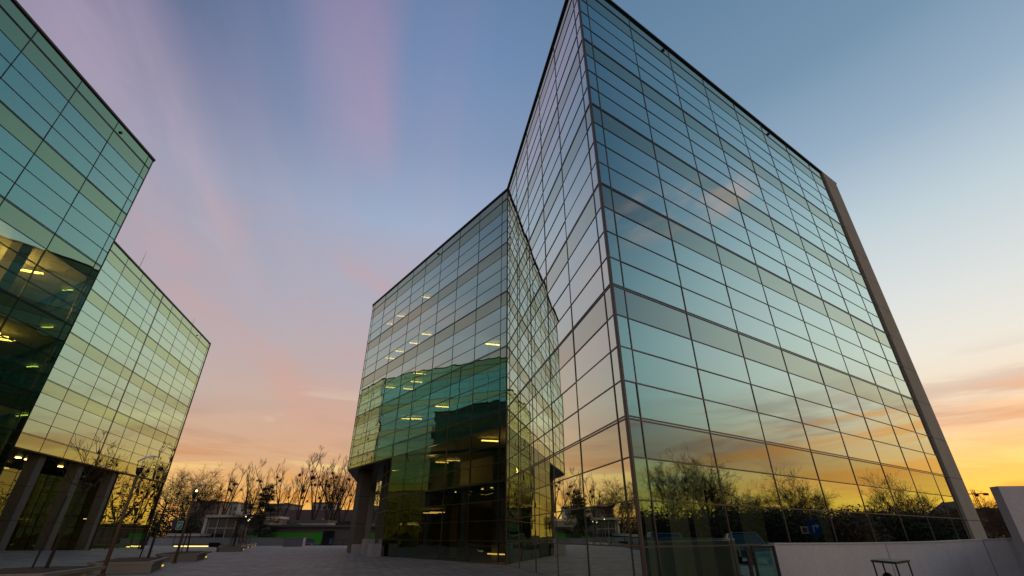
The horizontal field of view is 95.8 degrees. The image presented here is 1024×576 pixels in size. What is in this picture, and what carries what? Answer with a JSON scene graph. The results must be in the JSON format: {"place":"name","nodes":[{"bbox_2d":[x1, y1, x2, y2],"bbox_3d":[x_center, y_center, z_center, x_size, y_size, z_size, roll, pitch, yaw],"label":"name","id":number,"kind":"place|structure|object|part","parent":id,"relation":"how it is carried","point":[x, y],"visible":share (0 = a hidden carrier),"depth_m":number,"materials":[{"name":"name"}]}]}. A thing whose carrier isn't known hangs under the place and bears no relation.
{"place":"outdoors","nodes":[
{"label":"outdoors","id":0,"kind":"place"},
{"bbox_2d":[189,499,232,532],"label":"apartment block","id":1,"kind":"structure","parent":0,"point":[215,510],"depth_m":133.24,"materials":[{"name":"grey concrete"}]},
{"bbox_2d":[222,509,249,544],"bbox_3d":[-31.125,27.281,52.731,2.057,3.844,3.486,-21,-35,34],"label":"young tree","id":2,"kind":"object","parent":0,"point":[239,523],"visible":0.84,"depth_m":52.96,"materials":[{"name":"brown plant"}]},
{"bbox_2d":[228,501,248,514],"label":"apartment block","id":3,"kind":"structure","parent":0,"point":[236,506],"depth_m":156.86,"materials":[{"name":"grey concrete"}]},
{"bbox_2d":[239,515,256,544],"bbox_3d":[-33.629,30.451,58.513,2.665,3.732,2.882,2,-28,-4],"label":"young tree","id":4,"kind":"object","parent":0,"point":[245,525],"visible":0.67,"depth_m":58.58,"materials":[{"name":"brown plant"}]},
{"bbox_2d":[244,515,259,543],"bbox_3d":[-35.819,33.053,63.290,2.272,3.670,2.516,2,-28,-3],"label":"young tree","id":5,"kind":"object","parent":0,"point":[248,527],"visible":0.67,"depth_m":63.02,"materials":[{"name":"brown plant"}]},
{"bbox_2d":[246,520,262,541],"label":"young tree","id":6,"kind":"object","parent":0,"point":[252,527],"visible":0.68,"depth_m":68.12,"materials":[{"name":"brown plant"}]},
{"bbox_2d":[0,546,544,575],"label":"plaza paving","id":7,"kind":"structure","parent":0,"point":[298,561],"depth_m":25.26,"materials":[{"name":"grey concrete"}]},
{"bbox_2d":[0,566,105,575],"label":"planter bench","id":8,"kind":"object","parent":7,"relation":"on","point":[57,571],"visible":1,"depth_m":14.04,"materials":[{"name":"concrete"}]},
{"bbox_2d":[31,496,67,568],"bbox_3d":[-14.960,7.880,14.971,0.172,2.123,0.056,10,-30,-18],"label":"tree stake","id":9,"kind":"object","parent":8,"relation":"on","point":[46,538],"visible":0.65,"depth_m":14.93,"materials":[{"name":"brown wood"}]},
{"bbox_2d":[38,434,133,567],"bbox_3d":[-14.604,7.088,15.486,2.219,4.167,3.255,24,-36,-37],"label":"young tree","id":10,"kind":"object","parent":8,"relation":"on","point":[50,558],"visible":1,"depth_m":15.62,"materials":[{"name":"brown plant"}]},
{"bbox_2d":[0,0,155,474],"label":"office building","id":11,"kind":"structure","parent":7,"relation":"on","point":[77,159],"depth_m":25.10,"materials":[{"name":"teal glass"}]},
{"bbox_2d":[0,241,210,550],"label":"office building","id":12,"kind":"structure","parent":7,"relation":"on","point":[127,369],"depth_m":44.42,"materials":[{"name":"green glass"}]},
{"bbox_2d":[97,455,157,575],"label":"street lamp","id":13,"kind":"object","parent":7,"relation":"on","point":[139,470],"visible":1,"depth_m":18.23,"materials":[{"name":"black metal"}]},
{"bbox_2d":[87,557,170,573],"bbox_3d":[-16.864,12.250,20.500,2.258,0.415,5.607,14,-31,-24],"label":"planter bench","id":14,"kind":"object","parent":7,"relation":"on","point":[128,565],"visible":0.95,"depth_m":18.59,"materials":[{"name":"concrete"}]},
{"bbox_2d":[139,513,157,557],"bbox_3d":[-17.183,11.694,21.858,0.174,1.923,0.054,14,-31,-24],"label":"tree stake","id":15,"kind":"object","parent":14,"relation":"on","point":[148,535],"visible":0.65,"depth_m":21.84,"materials":[{"name":"brown wood"}]},
{"bbox_2d":[127,469,196,557],"bbox_3d":[-17.236,10.990,22.684,1.867,4.103,3.399,2,-28,-4],"label":"young tree","id":16,"kind":"object","parent":14,"relation":"on","point":[156,531],"visible":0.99,"depth_m":22.67,"materials":[{"name":"brown plant"}]},
{"bbox_2d":[171,521,183,545],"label":"pole sign","id":17,"kind":"object","parent":7,"relation":"on","point":[179,525],"visible":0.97,"depth_m":75.05,"materials":[{"name":"teal metal"}]},
{"bbox_2d":[155,551,211,561],"bbox_3d":[-20.994,17.185,29.686,2.258,0.415,6.207,11,-30,-20],"label":"planter bench","id":18,"kind":"object","parent":7,"relation":"on","point":[183,556],"visible":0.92,"depth_m":27.47,"materials":[{"name":"concrete"}]},
{"bbox_2d":[181,519,192,551],"bbox_3d":[-20.874,15.909,29.703,0.173,1.923,0.055,12,-30,-21],"label":"tree stake","id":19,"kind":"object","parent":18,"relation":"on","point":[186,535],"visible":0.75,"depth_m":29.68,"materials":[{"name":"brown wood"}]},
{"bbox_2d":[172,499,219,551],"bbox_3d":[-20.793,15.523,30.267,2.209,3.306,2.378,-2,-28,4],"label":"young tree","id":20,"kind":"object","parent":18,"relation":"on","point":[196,518],"visible":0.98,"depth_m":30.31,"materials":[{"name":"brown plant"}]},
{"bbox_2d":[172,484,206,562],"bbox_3d":[-18.622,13.492,26.696,0.620,4.092,0.380,4,-29,-8],"label":"street lamp","id":21,"kind":"object","parent":7,"relation":"on","point":[194,495],"visible":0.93,"depth_m":26.59,"materials":[{"name":"black metal"}]},
{"bbox_2d":[173,544,232,546],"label":"light bench","id":22,"kind":"object","parent":7,"relation":"on","point":[195,545],"visible":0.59,"depth_m":65.15,"materials":[{"name":"concrete"}]},
{"bbox_2d":[208,542,221,546],"bbox_3d":[-41.700,36.060,64.971,1.560,0.560,0.560,0,-28,0],"label":"storage box","id":23,"kind":"object","parent":7,"relation":"on","point":[214,544],"visible":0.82,"depth_m":64.77,"materials":[{"name":"black paint"}]},
{"bbox_2d":[147,537,298,545],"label":"wall","id":24,"kind":"structure","parent":7,"relation":"on","point":[259,541],"depth_m":75.51,"materials":[{"name":"grey concrete"}]},
{"bbox_2d":[216,546,245,551],"bbox_3d":[-28.504,26.466,46.959,2.258,0.415,6.007,11,-30,-20],"label":"planter bench","id":25,"kind":"object","parent":7,"relation":"on","point":[230,549],"visible":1,"depth_m":44.67,"materials":[{"name":"concrete"}]},
{"bbox_2d":[226,512,253,545],"bbox_3d":[-28.523,24.709,47.548,3.120,3.471,2.219,-11,-30,20],"label":"young tree","id":26,"kind":"object","parent":25,"relation":"on","point":[237,522],"visible":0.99,"depth_m":47.83,"materials":[{"name":"brown plant"}]},
{"bbox_2d":[283,538,305,546],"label":"wall block","id":27,"kind":"structure","parent":7,"relation":"on","point":[293,542],"depth_m":67.32,"materials":[{"name":"grey concrete"}]},
{"bbox_2d":[328,539,347,545],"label":"railing","id":28,"kind":"object","parent":7,"relation":"on","point":[338,540],"visible":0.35,"depth_m":72.02,"materials":[{"name":"black metal"}]},
{"bbox_2d":[350,544,361,553],"bbox_3d":[-13.050,22.217,39.374,0.950,0.720,0.950,20,-34,-33],"label":"concrete cube","id":29,"kind":"object","parent":7,"relation":"on","point":[355,548],"visible":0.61,"depth_m":38.98,"materials":[{"name":"grey concrete"}]},
{"bbox_2d":[360,539,374,554],"bbox_3d":[-11.950,21.426,38.324,0.800,1.120,0.800,20,-34,-33],"label":"concrete cube","id":30,"kind":"object","parent":7,"relation":"on","point":[364,545],"visible":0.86,"depth_m":38.08,"materials":[{"name":"grey concrete"}]},
{"bbox_2d":[367,544,381,556],"bbox_3d":[-10.250,19.523,34.465,0.750,0.820,0.750,20,-34,-33],"label":"concrete cube","id":31,"kind":"object","parent":7,"relation":"on","point":[374,550],"visible":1,"depth_m":34.21,"materials":[{"name":"grey concrete"}]},
{"bbox_2d":[744,546,781,575],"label":"glass gate","id":32,"kind":"structure","parent":7,"relation":"on","point":[765,560],"depth_m":9.68,"materials":[{"name":"glass"}]},
{"bbox_2d":[871,558,913,575],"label":"metal stand","id":33,"kind":"object","parent":7,"relation":"on","point":[891,561],"visible":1,"depth_m":8.82,"materials":[{"name":"black paint"}]},
{"bbox_2d":[768,538,1023,575],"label":"wall","id":34,"kind":"structure","parent":7,"relation":"on","point":[986,557],"depth_m":11.29,"materials":[{"name":"white concrete"}]},
{"bbox_2d":[265,503,301,514],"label":"apartment block","id":35,"kind":"structure","parent":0,"point":[293,506],"depth_m":154.07,"materials":[{"name":"grey concrete"}]},
{"bbox_2d":[287,521,299,524],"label":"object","id":36,"kind":"structure","parent":0,"point":[292,522],"depth_m":99.21,"materials":[{"name":"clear glass"}]},
{"bbox_2d":[272,510,352,524],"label":"row house","id":37,"kind":"structure","parent":0,"point":[304,515],"depth_m":118.06,"materials":[{"name":"brown brick"}]},
{"bbox_2d":[295,518,336,524],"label":"white house","id":38,"kind":"structure","parent":0,"point":[319,521],"depth_m":98.55,"materials":[{"name":"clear glass"}]},
{"bbox_2d":[313,501,341,509],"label":"apartment block","id":39,"kind":"structure","parent":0,"point":[317,505],"depth_m":157.24,"materials":[{"name":"grey glass"}]},
{"bbox_2d":[17,0,1023,534],"label":"sky","id":40,"kind":"structure","parent":0,"point":[309,155],"materials":[{"name":"blue"}]},
{"bbox_2d":[347,0,987,575],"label":"office building","id":41,"kind":"structure","parent":0,"point":[635,318],"depth_m":20.54,"materials":[{"name":"blue glass"}]},
{"bbox_2d":[989,486,1023,563],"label":"wall","id":42,"kind":"structure","parent":0,"point":[1009,500],"depth_m":9.96,"materials":[{"name":"grey concrete"}]},
{"bbox_3d":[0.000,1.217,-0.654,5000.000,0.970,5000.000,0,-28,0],"label":"ground","id":43,"kind":"structure","parent":0,"visible":0},
{"bbox_2d":[145,498,198,545],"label":"evergreen shrub","id":44,"kind":"object","parent":43,"relation":"on","point":[165,529],"visible":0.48,"depth_m":85.55,"materials":[{"name":"green plant"}]},
{"bbox_2d":[167,533,210,536],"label":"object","id":45,"kind":"structure","parent":43,"relation":"on","point":[192,535],"depth_m":80.61,"materials":[{"name":"glass"}]},
{"bbox_2d":[185,512,204,532],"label":"evergreen shrub","id":46,"kind":"object","parent":43,"relation":"on","point":[201,522],"visible":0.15,"depth_m":87.76,"materials":[{"name":"green plant"}]},
{"bbox_2d":[156,462,235,521],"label":"bare tree","id":47,"kind":"object","parent":43,"relation":"on","point":[200,495],"visible":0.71,"depth_m":113.07,"materials":[{"name":"brown plant"}]},
{"bbox_2d":[213,461,251,514],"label":"bare tree","id":48,"kind":"object","parent":43,"relation":"on","point":[230,481],"visible":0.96,"depth_m":114.29,"materials":[{"name":"brown plant"}]},
{"bbox_2d":[241,467,260,514],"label":"bare tree","id":49,"kind":"object","parent":43,"relation":"on","point":[245,504],"visible":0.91,"depth_m":112.62,"materials":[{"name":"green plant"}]},
{"bbox_2d":[239,464,275,512],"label":"bare tree","id":50,"kind":"object","parent":43,"relation":"on","point":[255,488],"visible":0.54,"depth_m":119.70,"materials":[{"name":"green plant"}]},
{"bbox_2d":[234,483,282,536],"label":"pine tree","id":51,"kind":"object","parent":43,"relation":"on","point":[262,525],"visible":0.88,"depth_m":82.87,"materials":[{"name":"green plant"}]},
{"bbox_2d":[201,515,349,545],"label":"showroom","id":52,"kind":"structure","parent":43,"relation":"on","point":[320,535],"depth_m":84.26,"materials":[{"name":"grey metal"}]},
{"bbox_2d":[322,531,334,545],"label":"door","id":53,"kind":"structure","parent":52,"relation":"in","point":[327,535],"depth_m":83.62,"materials":[{"name":"black glass"}]},
{"bbox_2d":[255,459,299,516],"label":"bare tree","id":54,"kind":"object","parent":43,"relation":"on","point":[279,498],"visible":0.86,"depth_m":112.89,"materials":[{"name":"brown plant"}]},
{"bbox_2d":[305,539,313,545],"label":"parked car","id":55,"kind":"object","parent":43,"relation":"on","point":[309,542],"visible":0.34,"depth_m":79.33,"materials":[{"name":"paint"}]},
{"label":"windows","id":56,"kind":"part","parent":55,"relation":"part of","materials":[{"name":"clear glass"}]},
{"bbox_2d":[294,444,328,519],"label":"bare tree","id":57,"kind":"object","parent":43,"relation":"on","point":[302,490],"visible":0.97,"depth_m":110.86,"materials":[{"name":"brown plant"}]},
{"bbox_2d":[305,451,331,519],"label":"bare tree","id":58,"kind":"object","parent":43,"relation":"on","point":[315,499],"visible":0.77,"depth_m":112.07,"materials":[{"name":"brown plant"}]},
{"bbox_2d":[312,452,355,524],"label":"bare tree","id":59,"kind":"object","parent":43,"relation":"on","point":[340,494],"visible":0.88,"depth_m":110.59,"materials":[{"name":"brown plant"}]},
{"bbox_2d":[318,457,350,519],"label":"bare tree","id":60,"kind":"object","parent":43,"relation":"on","point":[328,504],"visible":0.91,"depth_m":109.15,"materials":[{"name":"brown plant"}]},
{"bbox_2d":[330,466,354,520],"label":"bare tree","id":61,"kind":"object","parent":43,"relation":"on","point":[340,501],"visible":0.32,"depth_m":118.39,"materials":[{"name":"brown plant"}]},
{"bbox_2d":[968,489,988,507],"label":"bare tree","id":62,"kind":"object","parent":43,"relation":"on","point":[977,494],"visible":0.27,"depth_m":182.30,"materials":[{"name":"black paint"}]},
{"bbox_2d":[972,490,999,519],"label":"bare tree","id":63,"kind":"object","parent":43,"relation":"on","point":[985,507],"visible":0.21,"depth_m":126.64,"materials":[{"name":"brown plant"}]},
{"bbox_2d":[984,529,992,538],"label":"thicket","id":64,"kind":"object","parent":43,"relation":"on","point":[990,533],"visible":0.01,"depth_m":102.61,"materials":[{"name":"brown plant"}]},
{"bbox_2d":[975,507,1004,535],"bbox_3d":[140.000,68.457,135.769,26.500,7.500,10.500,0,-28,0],"label":"tree","id":65,"kind":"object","parent":43,"relation":"on","point":[983,516],"depth_m":132.12,"materials":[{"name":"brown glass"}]},
{"bbox_2d":[971,497,1010,537],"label":"bare tree","id":66,"kind":"object","parent":43,"relation":"on","point":[994,523],"visible":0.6,"depth_m":76.29,"materials":[{"name":"brown plant"}]},
{"bbox_2d":[980,505,1008,537],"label":"woods","id":67,"kind":"object","parent":43,"relation":"on","point":[996,532],"visible":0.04,"depth_m":110.34,"materials":[{"name":"brown plant"}]},
{"bbox_2d":[980,516,1009,537],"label":"thicket","id":68,"kind":"object","parent":43,"relation":"on","point":[997,536],"visible":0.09,"depth_m":111.84,"materials":[{"name":"brown plant"}]},
{"bbox_2d":[992,511,1011,537],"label":"bare tree","id":69,"kind":"object","parent":43,"relation":"on","point":[1000,525],"visible":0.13,"depth_m":110.31,"materials":[{"name":"brown plant"}]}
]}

